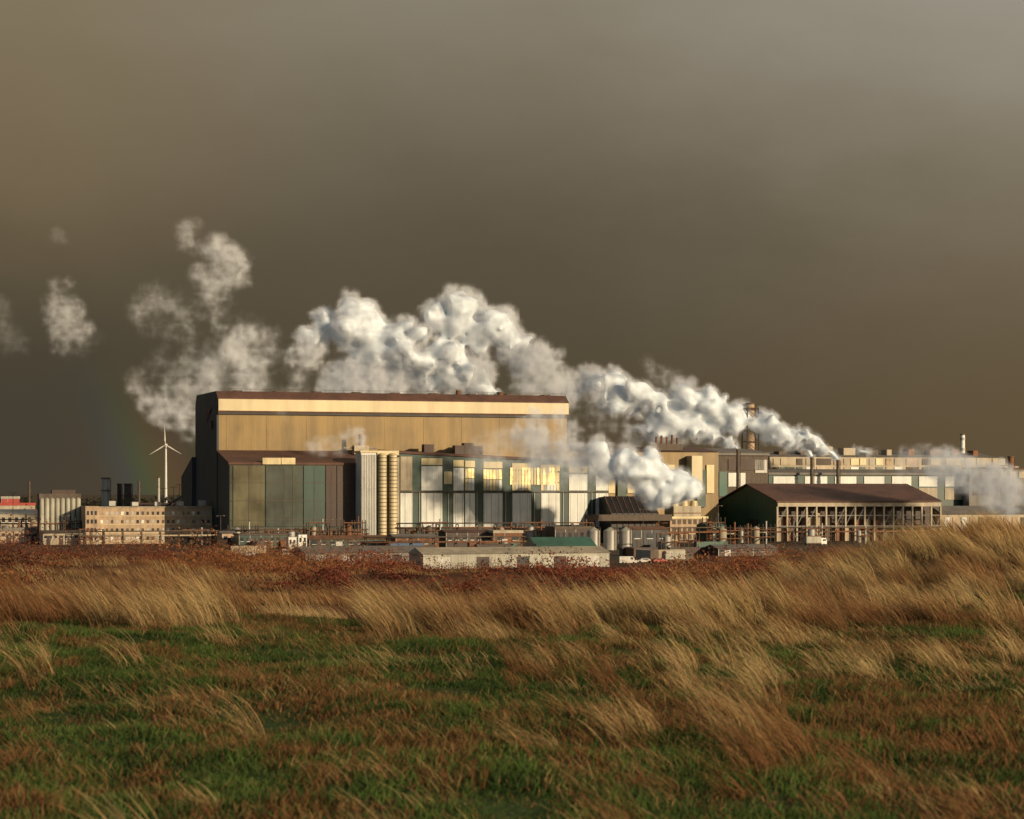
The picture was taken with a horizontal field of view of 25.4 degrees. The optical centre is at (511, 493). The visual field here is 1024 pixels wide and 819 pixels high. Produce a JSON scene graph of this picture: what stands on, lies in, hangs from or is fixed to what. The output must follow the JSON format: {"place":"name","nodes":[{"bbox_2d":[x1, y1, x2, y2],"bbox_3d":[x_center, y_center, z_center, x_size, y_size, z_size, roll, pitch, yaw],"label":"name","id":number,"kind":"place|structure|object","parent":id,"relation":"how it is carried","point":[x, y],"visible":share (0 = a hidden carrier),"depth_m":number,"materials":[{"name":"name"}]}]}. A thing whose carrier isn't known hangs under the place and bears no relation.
{"place":"outdoors","nodes":[
{"label":"outdoors","id":0,"kind":"place"},
{"bbox_2d":[0,496,19,502],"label":"distribution building","id":1,"kind":"structure","parent":0,"point":[9,499],"depth_m":1501.76,"materials":[{"name":"red paint"}]},
{"bbox_2d":[0,503,35,508],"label":"distribution building","id":2,"kind":"structure","parent":0,"point":[13,506],"depth_m":1307.45,"materials":[{"name":"white paint"}]},
{"bbox_2d":[0,509,36,526],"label":"distribution building","id":3,"kind":"structure","parent":0,"point":[21,513],"depth_m":1159.65,"materials":[{"name":"metal"}]},
{"bbox_2d":[39,530,82,544],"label":"workshop building","id":4,"kind":"structure","parent":0,"point":[61,533],"depth_m":882.81,"materials":[{"name":"concrete"}]},
{"bbox_2d":[138,503,175,505],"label":"distribution building","id":5,"kind":"structure","parent":0,"point":[149,504],"depth_m":1109.49,"materials":[{"name":"metal"}]},
{"bbox_2d":[217,531,235,547],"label":"workshop building","id":6,"kind":"structure","parent":0,"point":[222,536],"depth_m":835.97,"materials":[{"name":"beige brick"}]},
{"bbox_2d":[233,533,287,547],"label":"workshop building","id":7,"kind":"structure","parent":0,"point":[240,538],"depth_m":822.95,"materials":[{"name":"metal"}]},
{"bbox_2d":[307,535,386,545],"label":"workshop building","id":8,"kind":"structure","parent":0,"point":[323,540],"depth_m":805.20,"materials":[{"name":"metal"}]},
{"bbox_2d":[385,534,438,546],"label":"workshop building","id":9,"kind":"structure","parent":0,"point":[407,539],"depth_m":794.25,"materials":[{"name":"metal"}]},
{"bbox_2d":[299,290,532,394],"bbox_3d":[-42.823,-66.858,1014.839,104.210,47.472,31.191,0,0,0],"label":"steam plume","id":10,"kind":"object","parent":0,"point":[362,332],"visible":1,"depth_m":1008.01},
{"bbox_2d":[438,529,488,546],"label":"workshop building","id":11,"kind":"structure","parent":0,"point":[470,532],"depth_m":814.98,"materials":[{"name":"metal"}]},
{"bbox_2d":[486,530,523,546],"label":"workshop building","id":12,"kind":"structure","parent":0,"point":[504,532],"depth_m":813.75,"materials":[{"name":"brick"}]},
{"bbox_2d":[408,546,610,568],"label":"warehouse","id":13,"kind":"structure","parent":0,"point":[462,555],"depth_m":608.61,"materials":[{"name":"metal"}]},
{"bbox_2d":[0,574,1023,818],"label":"turf grass","id":14,"kind":"structure","parent":0,"point":[308,750],"depth_m":17.27,"materials":[{"name":"plant"}]},
{"bbox_2d":[0,588,1023,818],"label":"marram grass","id":15,"kind":"structure","parent":0,"point":[826,618],"depth_m":21.47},
{"bbox_2d":[0,495,1023,818],"bbox_3d":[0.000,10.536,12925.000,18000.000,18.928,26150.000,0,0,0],"label":"ground","id":16,"kind":"structure","parent":0,"point":[514,809],"depth_m":21.92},
{"bbox_2d":[3,520,27,542],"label":"process equipment frame","id":17,"kind":"object","parent":16,"relation":"on","point":[7,526],"visible":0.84,"depth_m":904.39,"materials":[{"name":"metal"}]},
{"bbox_2d":[0,527,36,543],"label":"workshop building","id":18,"kind":"structure","parent":16,"relation":"on","point":[16,530],"depth_m":903.94,"materials":[{"name":"beige brick"}]},
{"bbox_2d":[0,519,36,526],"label":"pipe rack","id":19,"kind":"object","parent":16,"relation":"on","point":[21,523],"visible":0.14,"depth_m":931.12,"materials":[{"name":"metal"}]},
{"bbox_2d":[28,481,30,502],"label":"chimney","id":20,"kind":"object","parent":16,"relation":"on","point":[29,491],"visible":0.9,"depth_m":2199.26,"materials":[{"name":"metal"}]},
{"bbox_2d":[25,514,36,526],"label":"process equipment frame","id":21,"kind":"object","parent":16,"relation":"on","point":[33,521],"visible":0.23,"depth_m":957.92,"materials":[{"name":"metal"}]},
{"bbox_2d":[37,490,80,543],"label":"grain silo row","id":22,"kind":"object","parent":16,"relation":"on","point":[54,505],"visible":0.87,"depth_m":900.61,"materials":[{"name":"concrete"}]},
{"bbox_2d":[63,517,81,529],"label":"process equipment frame","id":23,"kind":"object","parent":16,"relation":"on","point":[68,525],"visible":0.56,"depth_m":898.81,"materials":[{"name":"metal"}]},
{"bbox_2d":[78,527,104,544],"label":"process equipment frame","id":24,"kind":"object","parent":16,"relation":"on","point":[88,540],"visible":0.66,"depth_m":878.76,"materials":[{"name":"metal"}]},
{"bbox_2d":[20,494,180,507],"bbox_3d":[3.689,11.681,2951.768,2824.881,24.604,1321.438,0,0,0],"label":"distant tree belt","id":25,"kind":"object","parent":16,"relation":"on","point":[25,500],"visible":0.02,"depth_m":2729.53,"materials":[{"name":"green plant"}]},
{"bbox_2d":[100,478,110,505],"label":"chimney","id":26,"kind":"object","parent":16,"relation":"on","point":[106,491],"visible":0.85,"depth_m":998.46,"materials":[{"name":"metal"}]},
{"bbox_2d":[117,483,122,505],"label":"chimney","id":27,"kind":"object","parent":16,"relation":"on","point":[119,494],"visible":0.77,"depth_m":1009.19,"materials":[{"name":"metal"}]},
{"bbox_2d":[123,483,132,505],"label":"chimney","id":28,"kind":"object","parent":16,"relation":"on","point":[128,493],"visible":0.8,"depth_m":998.57,"materials":[{"name":"metal"}]},
{"bbox_2d":[138,481,140,502],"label":"chimney","id":29,"kind":"object","parent":16,"relation":"on","point":[139,491],"visible":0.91,"depth_m":1499.35,"materials":[{"name":"metal"}]},
{"bbox_2d":[81,500,212,543],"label":"office block","id":30,"kind":"structure","parent":16,"relation":"on","point":[112,516],"depth_m":899.51,"materials":[{"name":"beige concrete"}]},
{"bbox_2d":[82,530,217,546],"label":"pipe rack","id":31,"kind":"object","parent":16,"relation":"on","point":[140,535],"visible":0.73,"depth_m":857.01,"materials":[{"name":"metal"}]},
{"bbox_2d":[157,477,160,501],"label":"chimney","id":32,"kind":"object","parent":16,"relation":"on","point":[158,489],"visible":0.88,"depth_m":1499.44,"materials":[{"name":"metal"}]},
{"bbox_2d":[151,426,180,502],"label":"wind turbine","id":33,"kind":"object","parent":16,"relation":"on","point":[165,490],"visible":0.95,"depth_m":2498.81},
{"bbox_2d":[181,527,209,545],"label":"process equipment frame","id":34,"kind":"object","parent":16,"relation":"on","point":[189,538],"visible":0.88,"depth_m":868.66,"materials":[{"name":"metal"}]},
{"bbox_2d":[227,522,257,532],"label":"process equipment frame","id":35,"kind":"object","parent":16,"relation":"on","point":[243,528],"visible":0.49,"depth_m":854.67,"materials":[{"name":"metal"}]},
{"bbox_2d":[229,545,266,553],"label":"shipping container","id":36,"kind":"object","parent":16,"relation":"on","point":[248,549],"visible":0.32,"depth_m":746.54,"materials":[{"name":"metal"}]},
{"bbox_2d":[286,537,295,547],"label":"portable office","id":37,"kind":"structure","parent":16,"relation":"on","point":[289,539],"depth_m":770.48,"materials":[{"name":"white paint"}]},
{"bbox_2d":[223,529,368,534],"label":"pipe rack","id":38,"kind":"object","parent":16,"relation":"on","point":[246,530],"visible":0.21,"depth_m":857.13,"materials":[{"name":"metal"}]},
{"bbox_2d":[281,525,310,536],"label":"process equipment frame","id":39,"kind":"object","parent":16,"relation":"on","point":[291,533],"visible":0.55,"depth_m":848.09,"materials":[{"name":"metal"}]},
{"bbox_2d":[296,534,306,545],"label":"portable office","id":40,"kind":"structure","parent":16,"relation":"on","point":[299,539],"depth_m":775.55,"materials":[{"name":"white paint"}]},
{"bbox_2d":[306,519,329,534],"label":"process equipment frame","id":41,"kind":"object","parent":16,"relation":"on","point":[313,530],"visible":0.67,"depth_m":846.65,"materials":[{"name":"metal"}]},
{"bbox_2d":[327,525,345,534],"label":"process equipment frame","id":42,"kind":"object","parent":16,"relation":"on","point":[334,531],"visible":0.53,"depth_m":843.56,"materials":[{"name":"metal"}]},
{"bbox_2d":[341,516,365,534],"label":"process equipment frame","id":43,"kind":"object","parent":16,"relation":"on","point":[348,529],"visible":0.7,"depth_m":840.91,"materials":[{"name":"metal"}]},
{"bbox_2d":[289,545,419,561],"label":"storage building","id":44,"kind":"structure","parent":16,"relation":"on","point":[399,552],"depth_m":658.95,"materials":[{"name":"metal"}]},
{"bbox_2d":[354,451,377,534],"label":"ribbed service tower","id":45,"kind":"structure","parent":16,"relation":"on","point":[365,462],"depth_m":883.95,"materials":[{"name":"metal"}]},
{"bbox_2d":[181,389,568,543],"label":"steel mill hall","id":46,"kind":"structure","parent":16,"relation":"on","point":[274,460],"depth_m":911.59,"materials":[{"name":"metal"}]},
{"bbox_2d":[376,451,398,534],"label":"banded column stack","id":47,"kind":"object","parent":16,"relation":"on","point":[387,494],"visible":0.88,"depth_m":885.48,"materials":[{"name":"metal"}]},
{"bbox_2d":[388,543,423,545],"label":"shipping container","id":48,"kind":"object","parent":16,"relation":"on","point":[396,544],"visible":0.25,"depth_m":783.46,"materials":[{"name":"metal"}]},
{"bbox_2d":[405,525,423,533],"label":"process equipment frame","id":49,"kind":"object","parent":16,"relation":"on","point":[413,531],"visible":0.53,"depth_m":850.44,"materials":[{"name":"metal"}]},
{"bbox_2d":[419,519,449,534],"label":"process equipment frame","id":50,"kind":"object","parent":16,"relation":"on","point":[428,529],"visible":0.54,"depth_m":848.26,"materials":[{"name":"metal"}]},
{"bbox_2d":[0,504,875,597],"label":"scrub bushes","id":51,"kind":"object","parent":16,"relation":"on","point":[336,575],"visible":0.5,"depth_m":144.80,"materials":[{"name":"russet-red leaves"},{"name":"woody twigs"}]},
{"bbox_2d":[362,536,525,546],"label":"pipe rack","id":52,"kind":"object","parent":16,"relation":"on","point":[410,542],"visible":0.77,"depth_m":767.16,"materials":[{"name":"metal"}]},
{"bbox_2d":[169,552,798,568],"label":"yard hedge bushes","id":53,"kind":"object","parent":16,"relation":"on","point":[654,563],"visible":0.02,"depth_m":667.11,"materials":[{"name":"brown plant"}]},
{"bbox_2d":[475,544,510,546],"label":"shipping container","id":54,"kind":"object","parent":16,"relation":"on","point":[491,545],"visible":0.34,"depth_m":768.63,"materials":[{"name":"metal"}]},
{"bbox_2d":[379,450,608,542],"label":"striped rolling hall","id":55,"kind":"structure","parent":16,"relation":"on","point":[452,488],"depth_m":903.65,"materials":[{"name":"white metal"}]},
{"bbox_2d":[395,522,594,537],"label":"pipe rack","id":56,"kind":"object","parent":16,"relation":"on","point":[456,527],"visible":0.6,"depth_m":855.06,"materials":[{"name":"metal"}]},
{"bbox_2d":[482,543,516,546],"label":"shipping container","id":57,"kind":"object","parent":16,"relation":"on","point":[513,544],"visible":0.27,"depth_m":781.43,"materials":[{"name":"metal"}]},
{"bbox_2d":[493,522,518,529],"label":"process equipment frame","id":58,"kind":"object","parent":16,"relation":"on","point":[501,528],"visible":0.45,"depth_m":852.30,"materials":[{"name":"metal"}]},
{"bbox_2d":[0,507,1023,635],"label":"marram grass","id":59,"kind":"structure","parent":16,"relation":"on","point":[191,600],"depth_m":33.80,"materials":[{"name":"plant"}]},
{"bbox_2d":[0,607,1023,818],"bbox_3d":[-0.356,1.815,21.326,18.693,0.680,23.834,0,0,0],"label":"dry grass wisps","id":60,"kind":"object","parent":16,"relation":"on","point":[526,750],"visible":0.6,"depth_m":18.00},
{"bbox_2d":[0,513,1023,614],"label":"dune slope grass","id":61,"kind":"structure","parent":16,"relation":"on","point":[321,598],"depth_m":128.33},
{"bbox_2d":[521,519,549,543],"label":"process equipment frame","id":62,"kind":"object","parent":16,"relation":"on","point":[530,530],"visible":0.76,"depth_m":848.28,"materials":[{"name":"metal"}]},
{"bbox_2d":[545,526,591,536],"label":"workshop building","id":63,"kind":"structure","parent":16,"relation":"on","point":[566,531],"depth_m":837.21,"materials":[{"name":"metal"}]},
{"bbox_2d":[568,519,593,526],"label":"process equipment frame","id":64,"kind":"object","parent":16,"relation":"on","point":[585,522],"visible":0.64,"depth_m":844.21,"materials":[{"name":"metal"}]},
{"bbox_2d":[587,527,600,545],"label":"storage tank","id":65,"kind":"object","parent":16,"relation":"on","point":[594,534],"visible":0.69,"depth_m":798.01,"materials":[{"name":"metal"}]},
{"bbox_2d":[603,527,616,549],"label":"storage tank","id":66,"kind":"object","parent":16,"relation":"on","point":[609,538],"visible":0.98,"depth_m":798.07,"materials":[{"name":"metal"}]},
{"bbox_2d":[619,527,632,546],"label":"storage tank","id":67,"kind":"object","parent":16,"relation":"on","point":[625,536],"visible":0.94,"depth_m":803.06,"materials":[{"name":"metal"}]},
{"bbox_2d":[617,556,636,563],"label":"parked van","id":68,"kind":"object","parent":16,"relation":"on","point":[629,559],"visible":0.87,"depth_m":639.02,"materials":[{"name":"metal"}]},
{"bbox_2d":[585,495,671,542],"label":"conveyor house","id":69,"kind":"structure","parent":16,"relation":"on","point":[618,511],"depth_m":907.93,"materials":[{"name":"metal"}]},
{"bbox_2d":[624,547,641,556],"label":"shipping container","id":70,"kind":"object","parent":16,"relation":"on","point":[629,551],"visible":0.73,"depth_m":717.44,"materials":[{"name":"metal"}]},
{"bbox_2d":[619,547,657,555],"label":"shipping container","id":71,"kind":"object","parent":16,"relation":"on","point":[621,551],"visible":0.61,"depth_m":723.67,"materials":[{"name":"metal"}]},
{"bbox_2d":[567,435,717,521],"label":"furnace hall","id":72,"kind":"structure","parent":16,"relation":"on","point":[700,465],"depth_m":966.67,"materials":[{"name":"metal"}]},
{"bbox_2d":[619,526,669,546],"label":"workshop building","id":73,"kind":"structure","parent":16,"relation":"on","point":[650,532],"depth_m":817.30,"materials":[{"name":"metal"}]},
{"bbox_2d":[637,558,651,562],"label":"parked car","id":74,"kind":"object","parent":16,"relation":"on","point":[643,559],"visible":0.81,"depth_m":649.25,"materials":[{"name":"metal"}]},
{"bbox_2d":[636,549,658,558],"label":"shipping container","id":75,"kind":"object","parent":16,"relation":"on","point":[643,553],"visible":0.84,"depth_m":691.03,"materials":[{"name":"metal"}]},
{"bbox_2d":[612,527,721,546],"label":"pipe rack","id":76,"kind":"object","parent":16,"relation":"on","point":[699,532],"visible":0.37,"depth_m":843.94,"materials":[{"name":"metal"}]},
{"bbox_2d":[656,531,688,549],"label":"process equipment frame","id":77,"kind":"object","parent":16,"relation":"on","point":[667,541],"visible":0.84,"depth_m":788.48,"materials":[{"name":"metal"}]},
{"bbox_2d":[659,549,685,557],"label":"shipping container","id":78,"kind":"object","parent":16,"relation":"on","point":[660,553],"visible":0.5,"depth_m":695.91,"materials":[{"name":"metal"}]},
{"bbox_2d":[662,551,692,562],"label":"parked truck","id":79,"kind":"object","parent":16,"relation":"on","point":[675,554],"visible":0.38,"depth_m":653.29,"materials":[{"name":"metal"}]},
{"bbox_2d":[659,501,707,542],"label":"cooling tower block","id":80,"kind":"structure","parent":16,"relation":"on","point":[684,514],"depth_m":917.03,"materials":[{"name":"beige concrete"}]},
{"bbox_2d":[667,547,704,554],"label":"shipping container","id":81,"kind":"object","parent":16,"relation":"on","point":[692,549],"visible":0.52,"depth_m":726.41,"materials":[{"name":"metal"}]},
{"bbox_2d":[694,541,727,546],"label":"shipping container","id":82,"kind":"object","parent":16,"relation":"on","point":[702,544],"visible":0.44,"depth_m":808.76,"materials":[{"name":"metal"}]},
{"bbox_2d":[702,513,725,541],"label":"process equipment frame","id":83,"kind":"object","parent":16,"relation":"on","point":[709,536],"visible":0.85,"depth_m":848.81,"materials":[{"name":"metal"}]},
{"bbox_2d":[715,522,744,543],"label":"process equipment frame","id":84,"kind":"object","parent":16,"relation":"on","point":[722,536],"visible":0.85,"depth_m":848.36,"materials":[{"name":"metal"}]},
{"bbox_2d":[704,448,769,521],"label":"casting hall","id":85,"kind":"structure","parent":16,"relation":"on","point":[754,466],"depth_m":1005.35,"materials":[{"name":"metal"}]},
{"bbox_2d":[741,408,758,450],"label":"chimney platform frame","id":86,"kind":"object","parent":85,"relation":"on","point":[747,430],"visible":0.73,"depth_m":1027.06,"materials":[{"name":"metal"}]},
{"bbox_2d":[736,449,740,488],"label":"chimney","id":87,"kind":"object","parent":16,"relation":"on","point":[738,468],"visible":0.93,"depth_m":984.53,"materials":[{"name":"metal"}]},
{"bbox_2d":[736,523,754,543],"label":"process equipment frame","id":88,"kind":"object","parent":16,"relation":"on","point":[742,535],"visible":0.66,"depth_m":899.11,"materials":[{"name":"metal"}]},
{"bbox_2d":[745,403,755,449],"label":"chimney","id":89,"kind":"object","parent":16,"relation":"on","point":[750,436],"visible":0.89,"depth_m":1028.37,"materials":[{"name":"metal"}]},
{"bbox_2d":[746,521,774,544],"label":"process equipment frame","id":90,"kind":"object","parent":16,"relation":"on","point":[756,537],"visible":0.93,"depth_m":878.74,"materials":[{"name":"metal"}]},
{"bbox_2d":[810,457,813,483],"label":"chimney","id":91,"kind":"object","parent":16,"relation":"on","point":[811,472],"visible":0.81,"depth_m":1009.31,"materials":[{"name":"metal"}]},
{"bbox_2d":[803,536,826,545],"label":"parked truck","id":92,"kind":"object","parent":16,"relation":"on","point":[810,540],"visible":0.91,"depth_m":868.63,"materials":[{"name":"white paint"}]},
{"bbox_2d":[801,523,830,543],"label":"process equipment frame","id":93,"kind":"object","parent":16,"relation":"on","point":[811,531],"visible":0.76,"depth_m":898.85,"materials":[{"name":"metal"}]},
{"bbox_2d":[718,483,941,540],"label":"open sided storage shed","id":94,"kind":"structure","parent":16,"relation":"on","point":[817,505],"depth_m":959.89,"materials":[{"name":"metal"}]},
{"bbox_2d":[727,526,945,543],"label":"pipe rack","id":95,"kind":"object","parent":16,"relation":"on","point":[803,532],"visible":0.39,"depth_m":912.78,"materials":[{"name":"metal"}]},
{"bbox_2d":[836,460,840,483],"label":"chimney","id":96,"kind":"object","parent":16,"relation":"on","point":[838,471],"visible":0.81,"depth_m":1011.63,"materials":[{"name":"metal"}]},
{"bbox_2d":[852,526,871,543],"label":"process equipment frame","id":97,"kind":"object","parent":16,"relation":"on","point":[858,535],"visible":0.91,"depth_m":903.80,"materials":[{"name":"metal"}]},
{"bbox_2d":[766,447,1004,505],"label":"striped finishing hall","id":98,"kind":"structure","parent":16,"relation":"on","point":[937,474],"depth_m":1055.45,"materials":[{"name":"metal"}]},
{"bbox_2d":[960,434,965,452],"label":"chimney","id":99,"kind":"object","parent":16,"relation":"on","point":[962,443],"visible":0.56,"depth_m":1249.07,"materials":[{"name":"white paint"}]},
{"bbox_2d":[932,506,1023,533],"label":"roadside depot","id":100,"kind":"structure","parent":16,"relation":"on","point":[1013,513],"depth_m":979.67,"materials":[{"name":"beige concrete"}]},
{"bbox_2d":[961,468,1023,505],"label":"end warehouse","id":101,"kind":"structure","parent":16,"relation":"on","point":[993,486],"depth_m":1038.69,"materials":[{"name":"metal"}]},
{"bbox_2d":[1007,456,1014,467],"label":"chimney","id":102,"kind":"object","parent":16,"relation":"on","point":[1011,461],"visible":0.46,"depth_m":1198.85,"materials":[{"name":"metal"}]},
{"bbox_2d":[0,0,1023,494],"label":"sky","id":103,"kind":"structure","parent":0,"point":[810,213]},
{"bbox_2d":[522,537,596,546],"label":"green roofed barn","id":104,"kind":"structure","parent":0,"point":[562,541],"depth_m":658.49,"materials":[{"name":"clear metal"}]},
{"bbox_2d":[588,441,702,508],"bbox_3d":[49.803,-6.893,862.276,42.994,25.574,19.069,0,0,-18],"label":"steam plume","id":105,"kind":"object","parent":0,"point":[652,478],"visible":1,"depth_m":856.83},
{"bbox_2d":[696,522,724,541],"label":"workshop building","id":106,"kind":"structure","parent":0,"point":[704,525],"depth_m":874.76,"materials":[{"name":"clear"}]},
{"bbox_2d":[572,370,869,458],"bbox_3d":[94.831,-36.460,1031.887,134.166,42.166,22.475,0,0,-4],"label":"steam plume","id":107,"kind":"object","parent":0,"point":[708,414],"visible":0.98,"depth_m":1024.56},
{"bbox_2d":[705,544,776,555],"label":"workshop building","id":108,"kind":"structure","parent":0,"point":[716,551],"depth_m":724.24,"materials":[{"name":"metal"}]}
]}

